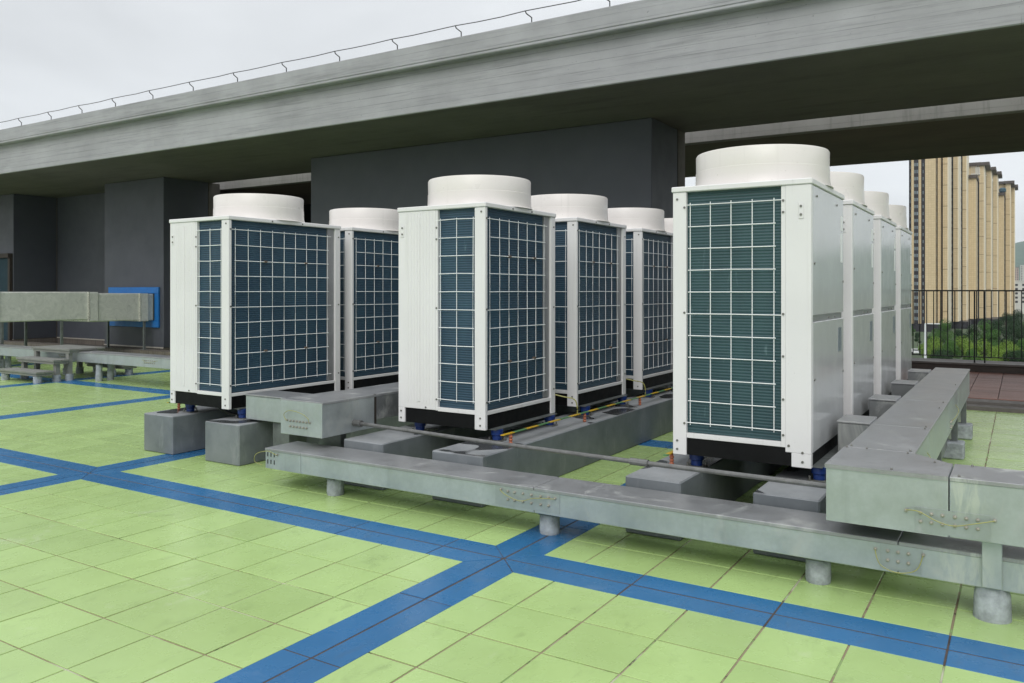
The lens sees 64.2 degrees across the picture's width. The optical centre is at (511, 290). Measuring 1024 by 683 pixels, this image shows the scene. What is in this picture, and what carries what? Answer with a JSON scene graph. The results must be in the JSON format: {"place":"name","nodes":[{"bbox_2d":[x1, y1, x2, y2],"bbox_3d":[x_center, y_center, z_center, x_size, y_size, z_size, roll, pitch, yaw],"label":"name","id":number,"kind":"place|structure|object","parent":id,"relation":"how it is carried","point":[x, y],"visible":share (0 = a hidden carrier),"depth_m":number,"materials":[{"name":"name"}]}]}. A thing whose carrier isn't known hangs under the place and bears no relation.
{"place":"outdoors","nodes":[
{"label":"outdoors","id":0,"kind":"place"},
{"bbox_2d":[0,0,609,124],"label":"lightning conductor","id":1,"kind":"object","parent":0,"point":[313,56],"visible":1,"depth_m":12.71,"materials":[{"name":"metal"}]},
{"bbox_2d":[0,356,1023,682],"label":"floor","id":2,"kind":"structure","parent":0,"point":[126,556],"depth_m":4.11,"materials":[{"name":"tile"}]},
{"bbox_2d":[0,194,57,342],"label":"plant room wall","id":3,"kind":"structure","parent":2,"relation":"on","point":[28,231],"depth_m":22.20,"materials":[{"name":"concrete"}]},
{"bbox_2d":[0,253,12,340],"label":"door","id":4,"kind":"structure","parent":3,"relation":"attached to","point":[6,272],"depth_m":21.83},
{"bbox_2d":[0,258,7,339],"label":"door leaf","id":5,"kind":"structure","parent":4,"relation":"in","point":[3,261],"depth_m":21.91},
{"bbox_2d":[0,0,1023,197],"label":"concrete beam","id":6,"kind":"structure","parent":3,"relation":"on","point":[685,66],"depth_m":11.25,"materials":[{"name":"grey concrete"}]},
{"bbox_2d":[0,345,136,383],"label":"step stile","id":7,"kind":"object","parent":2,"relation":"on","point":[37,373],"visible":0.73,"depth_m":13.73,"materials":[{"name":"metal"}]},
{"bbox_2d":[0,292,152,367],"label":"air duct","id":8,"kind":"object","parent":2,"relation":"on","point":[26,307],"visible":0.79,"depth_m":17.16,"materials":[{"name":"metal"}]},
{"bbox_2d":[0,344,169,380],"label":"cable trunking","id":9,"kind":"object","parent":2,"relation":"on","point":[110,359],"visible":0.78,"depth_m":13.52,"materials":[{"name":"metal"}]},
{"bbox_2d":[4,340,169,354],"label":"curb","id":10,"kind":"structure","parent":2,"relation":"on","point":[131,350],"depth_m":18.82,"materials":[{"name":"concrete"}]},
{"bbox_2d":[104,177,219,349],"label":"plant room wall","id":11,"kind":"structure","parent":2,"relation":"on","point":[139,214],"depth_m":19.06,"materials":[{"name":"concrete"}]},
{"bbox_2d":[108,287,159,327],"bbox_3d":[-8.871,0.378,19.121,1.940,0.925,0.047,0,0,32],"label":"duct collar","id":12,"kind":"object","parent":11,"relation":"attached to","point":[155,323],"visible":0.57,"depth_m":18.94,"materials":[{"name":"blue metal"}]},
{"bbox_2d":[144,390,340,454],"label":"concrete plinth","id":13,"kind":"structure","parent":2,"relation":"on","point":[172,431],"depth_m":7.60,"materials":[{"name":"paint"}]},
{"bbox_2d":[182,404,197,412],"bbox_3d":[-3.050,1.104,7.739,0.120,0.088,0.096,0,0,32],"label":"vibration isolator","id":14,"kind":"object","parent":13,"relation":"on","point":[190,408],"visible":0.72,"depth_m":7.71,"materials":[{"name":"metal"}]},
{"bbox_2d":[245,390,308,445],"bbox_3d":[-1.892,1.204,7.093,0.891,0.592,0.322,0,0,32],"label":"cable trunking","id":15,"kind":"object","parent":2,"relation":"on","point":[264,406],"visible":0.49,"depth_m":7.07,"materials":[{"name":"metal"}]},
{"bbox_2d":[205,415,413,465],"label":"concrete plinth","id":16,"kind":"structure","parent":2,"relation":"on","point":[234,441],"depth_m":7.12,"materials":[{"name":"paint"}]},
{"bbox_2d":[235,409,245,418],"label":"vibration isolator","id":17,"kind":"object","parent":16,"relation":"on","point":[241,413],"visible":0.68,"depth_m":7.31,"materials":[{"name":"metal"}]},
{"bbox_2d":[169,193,340,409],"bbox_3d":[-2.489,0.073,8.048,0.915,1.972,1.417,0,0,32],"label":"condenser unit","id":18,"kind":"object","parent":17,"relation":"on","point":[254,292],"visible":0.99,"depth_m":7.62,"materials":[{"name":"metal"}]},
{"bbox_2d":[218,408,237,415],"bbox_3d":[-2.603,1.073,7.521,0.396,0.168,0.038,0,0,1],"label":"drain hose","id":19,"kind":"object","parent":18,"relation":"hanging from","point":[228,412],"visible":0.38,"depth_m":7.51,"materials":[{"name":"black rubber"}]},
{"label":"vibration isolator","id":20,"kind":"object","parent":16,"relation":"on","visible":0},
{"bbox_2d":[329,208,398,389],"bbox_3d":[-1.659,0.073,9.377,0.915,1.972,1.417,0,0,32],"label":"condenser unit","id":21,"kind":"object","parent":20,"relation":"on","point":[369,296],"visible":0.59,"depth_m":8.89,"materials":[{"name":"metal"}]},
{"bbox_2d":[280,382,398,477],"bbox_3d":[-0.106,1.171,8.683,0.457,0.657,5.776,0,0,32],"label":"cable trunking","id":22,"kind":"object","parent":2,"relation":"on","point":[326,418],"visible":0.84,"depth_m":6.37,"materials":[{"name":"grey metal"}]},
{"bbox_2d":[352,419,825,488],"bbox_3d":[0.223,1.035,5.339,3.665,0.062,0.056,0,0,37],"label":"conduit pipe","id":23,"kind":"object","parent":22,"relation":"attached to","point":[630,461],"visible":0.91,"depth_m":5.03,"materials":[{"name":"metal"}]},
{"bbox_2d":[311,118,684,224],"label":"plant room wall","id":24,"kind":"structure","parent":2,"relation":"on","point":[638,163],"depth_m":13.28,"materials":[{"name":"concrete"}]},
{"bbox_2d":[344,384,671,490],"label":"concrete plinth","id":25,"kind":"structure","parent":2,"relation":"on","point":[404,443],"depth_m":6.54,"materials":[{"name":"paint"}]},
{"bbox_2d":[412,422,428,430],"bbox_3d":[-0.749,1.104,6.656,0.120,0.088,0.096,0,0,32],"label":"vibration isolator","id":26,"kind":"object","parent":25,"relation":"on","point":[419,426],"visible":0.69,"depth_m":6.62,"materials":[{"name":"metal"}]},
{"bbox_2d":[45,342,1023,413],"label":"kerb","id":27,"kind":"structure","parent":2,"relation":"on","point":[996,405],"depth_m":10.32,"materials":[{"name":"grey concrete"}]},
{"bbox_2d":[432,386,672,506],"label":"concrete plinth","id":28,"kind":"structure","parent":2,"relation":"on","point":[611,430],"depth_m":6.89,"materials":[{"name":"paint"}]},
{"bbox_2d":[488,429,506,441],"bbox_3d":[-0.115,1.104,6.260,0.120,0.088,0.096,0,0,32],"label":"vibration isolator","id":29,"kind":"object","parent":28,"relation":"on","point":[496,434],"visible":0.91,"depth_m":6.23,"materials":[{"name":"metal"}]},
{"bbox_2d":[397,175,556,430],"bbox_3d":[-0.264,0.073,6.830,0.926,1.972,1.107,0,0,32],"label":"condenser unit","id":30,"kind":"object","parent":29,"relation":"on","point":[476,302],"visible":1,"depth_m":6.44,"materials":[{"name":"metal"}]},
{"bbox_2d":[555,394,577,413],"bbox_3d":[0.470,0.978,7.050,0.202,0.165,0.014,0,0,14],"label":"bonding cable","id":31,"kind":"object","parent":30,"relation":"attached to","point":[570,398],"visible":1,"depth_m":7.04,"materials":[{"name":"metal"}]},
{"bbox_2d":[541,415,557,426],"bbox_3d":[0.320,1.104,6.956,0.120,0.088,0.096,0,0,32],"label":"vibration isolator","id":32,"kind":"object","parent":28,"relation":"on","point":[549,418],"visible":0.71,"depth_m":6.92,"materials":[{"name":"metal"}]},
{"bbox_2d":[578,406,592,415],"bbox_3d":[0.674,1.104,7.524,0.120,0.088,0.096,0,0,32],"label":"vibration isolator","id":33,"kind":"object","parent":28,"relation":"on","point":[584,409],"visible":0.77,"depth_m":7.49,"materials":[{"name":"metal"}]},
{"bbox_2d":[531,194,627,406],"bbox_3d":[0.525,0.073,8.094,0.926,1.972,1.107,0,0,32],"label":"condenser unit","id":34,"kind":"object","parent":33,"relation":"on","point":[590,303],"visible":0.59,"depth_m":7.70,"materials":[{"name":"metal"}]},
{"bbox_2d":[500,387,672,442],"bbox_3d":[1.340,1.105,8.276,0.034,0.086,5.340,0,0,32],"label":"earth bar","id":35,"kind":"object","parent":28,"relation":"on","point":[584,420],"visible":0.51,"depth_m":7.10,"materials":[{"name":"metal"}]},
{"bbox_2d":[616,396,628,405],"bbox_3d":[1.109,1.104,8.220,0.120,0.088,0.096,0,0,32],"label":"vibration isolator","id":36,"kind":"object","parent":28,"relation":"on","point":[624,398],"visible":0.77,"depth_m":8.18,"materials":[{"name":"metal"}]},
{"bbox_2d":[642,389,654,397],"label":"vibration isolator","id":37,"kind":"object","parent":28,"relation":"on","point":[649,392],"visible":0.69,"depth_m":8.76,"materials":[{"name":"metal"}]},
{"bbox_2d":[608,208,672,389],"bbox_3d":[1.319,0.073,9.367,0.926,1.972,1.107,0,0,32],"label":"condenser unit","id":38,"kind":"object","parent":37,"relation":"on","point":[649,301],"visible":0.48,"depth_m":8.95,"materials":[{"name":"metal"}]},
{"bbox_2d":[254,441,1023,593],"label":"cable trunking","id":39,"kind":"object","parent":2,"relation":"on","point":[819,542],"visible":1,"depth_m":4.58,"materials":[{"name":"metal"}]},
{"bbox_2d":[626,454,782,540],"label":"concrete plinth","id":40,"kind":"structure","parent":2,"relation":"on","point":[722,487],"depth_m":5.32,"materials":[{"name":"paint"}]},
{"bbox_2d":[663,450,673,463],"bbox_3d":[2.366,1.105,7.482,0.034,0.086,5.200,0,0,32],"label":"earth bar","id":41,"kind":"object","parent":40,"relation":"on","point":[671,456],"visible":0.21,"depth_m":5.37,"materials":[{"name":"orange metal"}]},
{"bbox_2d":[686,455,707,467],"bbox_3d":[1.210,1.104,5.347,0.120,0.088,0.096,0,0,32],"label":"vibration isolator","id":42,"kind":"object","parent":40,"relation":"on","point":[696,461],"visible":0.7,"depth_m":5.32,"materials":[{"name":"metal"}]},
{"bbox_2d":[672,144,844,468],"bbox_3d":[1.690,0.073,5.488,0.934,1.972,1.047,0,0,32],"label":"condenser unit","id":43,"kind":"object","parent":42,"relation":"on","point":[758,282],"visible":1,"depth_m":5.09,"materials":[{"name":"metal"}]},
{"bbox_2d":[753,466,825,561],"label":"concrete plinth","id":44,"kind":"structure","parent":2,"relation":"on","point":[792,496],"depth_m":4.62,"materials":[{"name":"paint"}]},
{"bbox_2d":[808,467,825,482],"bbox_3d":[1.861,1.104,4.940,0.120,0.088,0.096,0,0,32],"label":"vibration isolator","id":45,"kind":"object","parent":44,"relation":"on","point":[819,474],"visible":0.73,"depth_m":4.91,"materials":[{"name":"metal"}]},
{"bbox_2d":[825,367,1023,624],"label":"cable trunking","id":46,"kind":"object","parent":2,"relation":"on","point":[889,468],"visible":1,"depth_m":3.86,"materials":[{"name":"grey metal"}]},
{"bbox_2d":[837,414,876,450],"bbox_3d":[2.249,0.966,5.315,0.199,0.268,0.312,0,0,32],"label":"branch box","id":47,"kind":"object","parent":46,"relation":"attached to","point":[851,428],"visible":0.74,"depth_m":5.21,"materials":[{"name":"grey metal"}]},
{"bbox_2d":[868,394,900,418],"bbox_3d":[2.922,0.966,6.393,0.199,0.268,0.312,0,0,32],"label":"branch box","id":48,"kind":"object","parent":46,"relation":"attached to","point":[880,405],"visible":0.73,"depth_m":6.29,"materials":[{"name":"grey metal"}]},
{"bbox_2d":[891,379,917,397],"bbox_3d":[3.599,0.966,7.479,0.199,0.268,0.312,0,0,32],"label":"branch box","id":49,"kind":"object","parent":46,"relation":"attached to","point":[901,388],"visible":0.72,"depth_m":7.37,"materials":[{"name":"grey metal"}]},
{"bbox_2d":[907,368,930,382],"bbox_3d":[4.277,0.966,8.564,0.199,0.268,0.312,0,0,32],"label":"branch box","id":50,"kind":"object","parent":46,"relation":"attached to","point":[918,375],"visible":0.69,"depth_m":8.45,"materials":[{"name":"grey metal"}]},
{"bbox_2d":[942,412,960,457],"bbox_3d":[3.412,1.371,6.723,0.222,0.257,5.577,0,0,32],"label":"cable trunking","id":51,"kind":"object","parent":2,"relation":"on","point":[944,448],"depth_m":7.20,"materials":[{"name":"metal"}]},
{"bbox_2d":[0,0,1023,242],"label":"sky","id":52,"kind":"structure","parent":0,"point":[55,55],"materials":[{"name":"white"}]},
{"bbox_2d":[70,343,1023,401],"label":"deck","id":53,"kind":"structure","parent":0,"point":[997,386],"depth_m":12.08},
{"bbox_2d":[57,193,104,344],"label":"recess wall","id":54,"kind":"structure","parent":53,"relation":"on","point":[80,243],"depth_m":22.15,"materials":[{"name":"concrete"}]},
{"bbox_2d":[912,358,1023,374],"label":"parapet wall","id":55,"kind":"structure","parent":53,"relation":"on","point":[1003,367],"depth_m":14.38,"materials":[{"name":"grey concrete"}]},
{"bbox_2d":[304,204,310,222],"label":"back wall","id":56,"kind":"structure","parent":55,"relation":"on","point":[307,213],"depth_m":24.59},
{"bbox_2d":[214,97,1023,204],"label":"concrete beam","id":57,"kind":"structure","parent":56,"relation":"on","point":[995,126],"depth_m":13.94,"materials":[{"name":"grey concrete"}]},
{"bbox_2d":[912,290,1023,362],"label":"railing","id":58,"kind":"object","parent":55,"relation":"on","point":[984,325],"visible":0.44,"depth_m":14.40,"materials":[{"name":"black metal"}]},
{"bbox_2d":[912,314,1023,359],"bbox_3d":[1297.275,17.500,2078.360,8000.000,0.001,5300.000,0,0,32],"label":"ground","id":59,"kind":"structure","parent":0,"point":[922,341],"depth_m":306.00,"materials":[{"name":"green plant"}]},
{"bbox_2d":[914,332,920,345],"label":"tree","id":60,"kind":"object","parent":59,"relation":"on","point":[916,336],"visible":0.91,"depth_m":257.44,"materials":[{"name":"green plant"}]},
{"bbox_2d":[918,336,944,357],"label":"tree","id":61,"kind":"object","parent":59,"relation":"on","point":[930,348],"visible":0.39,"depth_m":171.26,"materials":[{"name":"green plant"}]},
{"bbox_2d":[924,323,939,357],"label":"lamp post","id":62,"kind":"object","parent":59,"relation":"on","point":[925,356],"visible":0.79,"depth_m":149.84,"materials":[{"name":"white metal"}]},
{"bbox_2d":[909,156,970,331],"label":"tower block","id":63,"kind":"structure","parent":59,"relation":"on","point":[938,207],"depth_m":352.09,"materials":[{"name":"beige concrete"}]},
{"bbox_2d":[929,347,953,358],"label":"tree","id":64,"kind":"object","parent":59,"relation":"on","point":[943,352],"visible":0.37,"depth_m":149.45,"materials":[{"name":"green plant"}]},
{"bbox_2d":[928,318,957,346],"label":"tree","id":65,"kind":"object","parent":59,"relation":"on","point":[943,335],"visible":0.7,"depth_m":213.73,"materials":[{"name":"green plant"}]},
{"bbox_2d":[935,339,960,358],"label":"tree","id":66,"kind":"object","parent":59,"relation":"on","point":[951,345],"visible":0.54,"depth_m":167.31,"materials":[{"name":"green plant"}]},
{"bbox_2d":[953,328,964,345],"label":"tree","id":67,"kind":"object","parent":59,"relation":"on","point":[958,332],"visible":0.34,"depth_m":219.54,"materials":[{"name":"green plant"}]},
{"bbox_2d":[953,335,982,358],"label":"tree","id":68,"kind":"object","parent":59,"relation":"on","point":[965,341],"visible":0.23,"depth_m":173.21,"materials":[{"name":"green plant"}]},
{"bbox_2d":[959,324,982,343],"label":"tree","id":69,"kind":"object","parent":59,"relation":"on","point":[971,331],"visible":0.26,"depth_m":216.05,"materials":[{"name":"green plant"}]},
{"bbox_2d":[963,348,983,359],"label":"tree","id":70,"kind":"object","parent":59,"relation":"on","point":[971,354],"visible":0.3,"depth_m":147.52,"materials":[{"name":"green plant"}]},
{"bbox_2d":[963,339,997,358],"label":"tree","id":71,"kind":"object","parent":59,"relation":"on","point":[980,351],"visible":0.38,"depth_m":165.22,"materials":[{"name":"green plant"}]},
{"bbox_2d":[968,162,1001,324],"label":"tower block","id":72,"kind":"structure","parent":59,"relation":"on","point":[983,183],"depth_m":417.93,"materials":[{"name":"concrete"}]},
{"bbox_2d":[968,320,1001,344],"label":"tree","id":73,"kind":"object","parent":59,"relation":"on","point":[988,334],"visible":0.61,"depth_m":209.26,"materials":[{"name":"green plant"}]},
{"bbox_2d":[981,348,1009,360],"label":"tree","id":74,"kind":"object","parent":59,"relation":"on","point":[996,359],"visible":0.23,"depth_m":149.41,"materials":[{"name":"green plant"}]},
{"bbox_2d":[981,319,1011,346],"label":"tree","id":75,"kind":"object","parent":59,"relation":"on","point":[995,325],"visible":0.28,"depth_m":220.76,"materials":[{"name":"green plant"}]},
{"bbox_2d":[999,312,1015,333],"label":"tree","id":76,"kind":"object","parent":59,"relation":"on","point":[1008,319],"visible":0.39,"depth_m":292.02,"materials":[{"name":"green plant"}]},
{"bbox_2d":[995,339,1023,355],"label":"tree","id":77,"kind":"object","parent":59,"relation":"on","point":[1010,348],"visible":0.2,"depth_m":169.58,"materials":[{"name":"green plant"}]},
{"bbox_2d":[1002,348,1023,361],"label":"tree","id":78,"kind":"object","parent":59,"relation":"on","point":[1017,353],"visible":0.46,"depth_m":145.62,"materials":[{"name":"green plant"}]},
{"bbox_2d":[1005,320,1023,345],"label":"tree","id":79,"kind":"object","parent":59,"relation":"on","point":[1017,333],"visible":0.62,"depth_m":214.46,"materials":[{"name":"green plant"}]},
{"bbox_2d":[1010,310,1023,331],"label":"tree","id":80,"kind":"object","parent":59,"relation":"on","point":[1017,315],"visible":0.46,"depth_m":295.51,"materials":[{"name":"green plant"}]},
{"bbox_2d":[1014,338,1023,349],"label":"tree","id":81,"kind":"object","parent":59,"relation":"on","point":[1019,343],"visible":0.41,"depth_m":175.65,"materials":[{"name":"green plant"}]},
{"bbox_2d":[998,180,1017,319],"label":"tower block","id":82,"kind":"structure","parent":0,"point":[1006,236],"depth_m":481.23,"materials":[{"name":"concrete"}]},
{"bbox_2d":[1015,267,1018,280],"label":"apartment block","id":83,"kind":"structure","parent":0,"point":[1016,273],"depth_m":1497.72,"materials":[{"name":"white concrete"}]},
{"bbox_2d":[1015,281,1023,313],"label":"apartment block","id":84,"kind":"structure","parent":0,"point":[1019,285],"depth_m":617.53,"materials":[{"name":"white concrete"}]},
{"bbox_2d":[1015,284,1023,302],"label":"windows","id":85,"kind":"structure","parent":84,"relation":"in","point":[1015,284],"depth_m":618.14,"materials":[{"name":"grey glass"}]},
{"bbox_2d":[1015,241,1023,280],"bbox_3d":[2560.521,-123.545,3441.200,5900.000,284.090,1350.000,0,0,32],"label":"hill","id":86,"kind":"structure","parent":0,"point":[1019,253],"depth_m":3559.44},
{"bbox_2d":[1020,265,1023,280],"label":"apartment block","id":87,"kind":"structure","parent":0,"point":[1021,272],"depth_m":1598.43,"materials":[{"name":"white concrete"}]},
{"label":"vibration isolator","id":88,"kind":"object","parent":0,"visible":0},
{"bbox_2d":[664,218,672,232],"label":"condenser unit","id":89,"kind":"object","parent":88,"relation":"on","point":[668,223],"visible":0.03,"depth_m":10.24,"materials":[{"name":"metal"}]},
{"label":"vibration isolator","id":90,"kind":"object","parent":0,"visible":0},
{"bbox_2d":[830,171,874,415],"bbox_3d":[2.418,0.073,6.654,0.934,1.972,1.047,0,0,32],"label":"condenser unit","id":91,"kind":"object","parent":90,"relation":"on","point":[858,348],"visible":0.26,"depth_m":6.24,"materials":[{"name":"metal"}]},
{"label":"vibration isolator","id":92,"kind":"object","parent":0,"visible":0},
{"bbox_2d":[864,191,896,394],"bbox_3d":[3.175,0.073,7.867,0.934,1.972,1.047,0,0,32],"label":"condenser unit","id":93,"kind":"object","parent":92,"relation":"on","point":[884,265],"visible":0.23,"depth_m":7.46,"materials":[{"name":"metal"}]},
{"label":"vibration isolator","id":94,"kind":"object","parent":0,"visible":0},
{"bbox_2d":[889,205,911,379],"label":"condenser unit","id":95,"kind":"object","parent":94,"relation":"on","point":[902,307],"visible":0.16,"depth_m":8.66,"materials":[{"name":"metal"}]}
]}

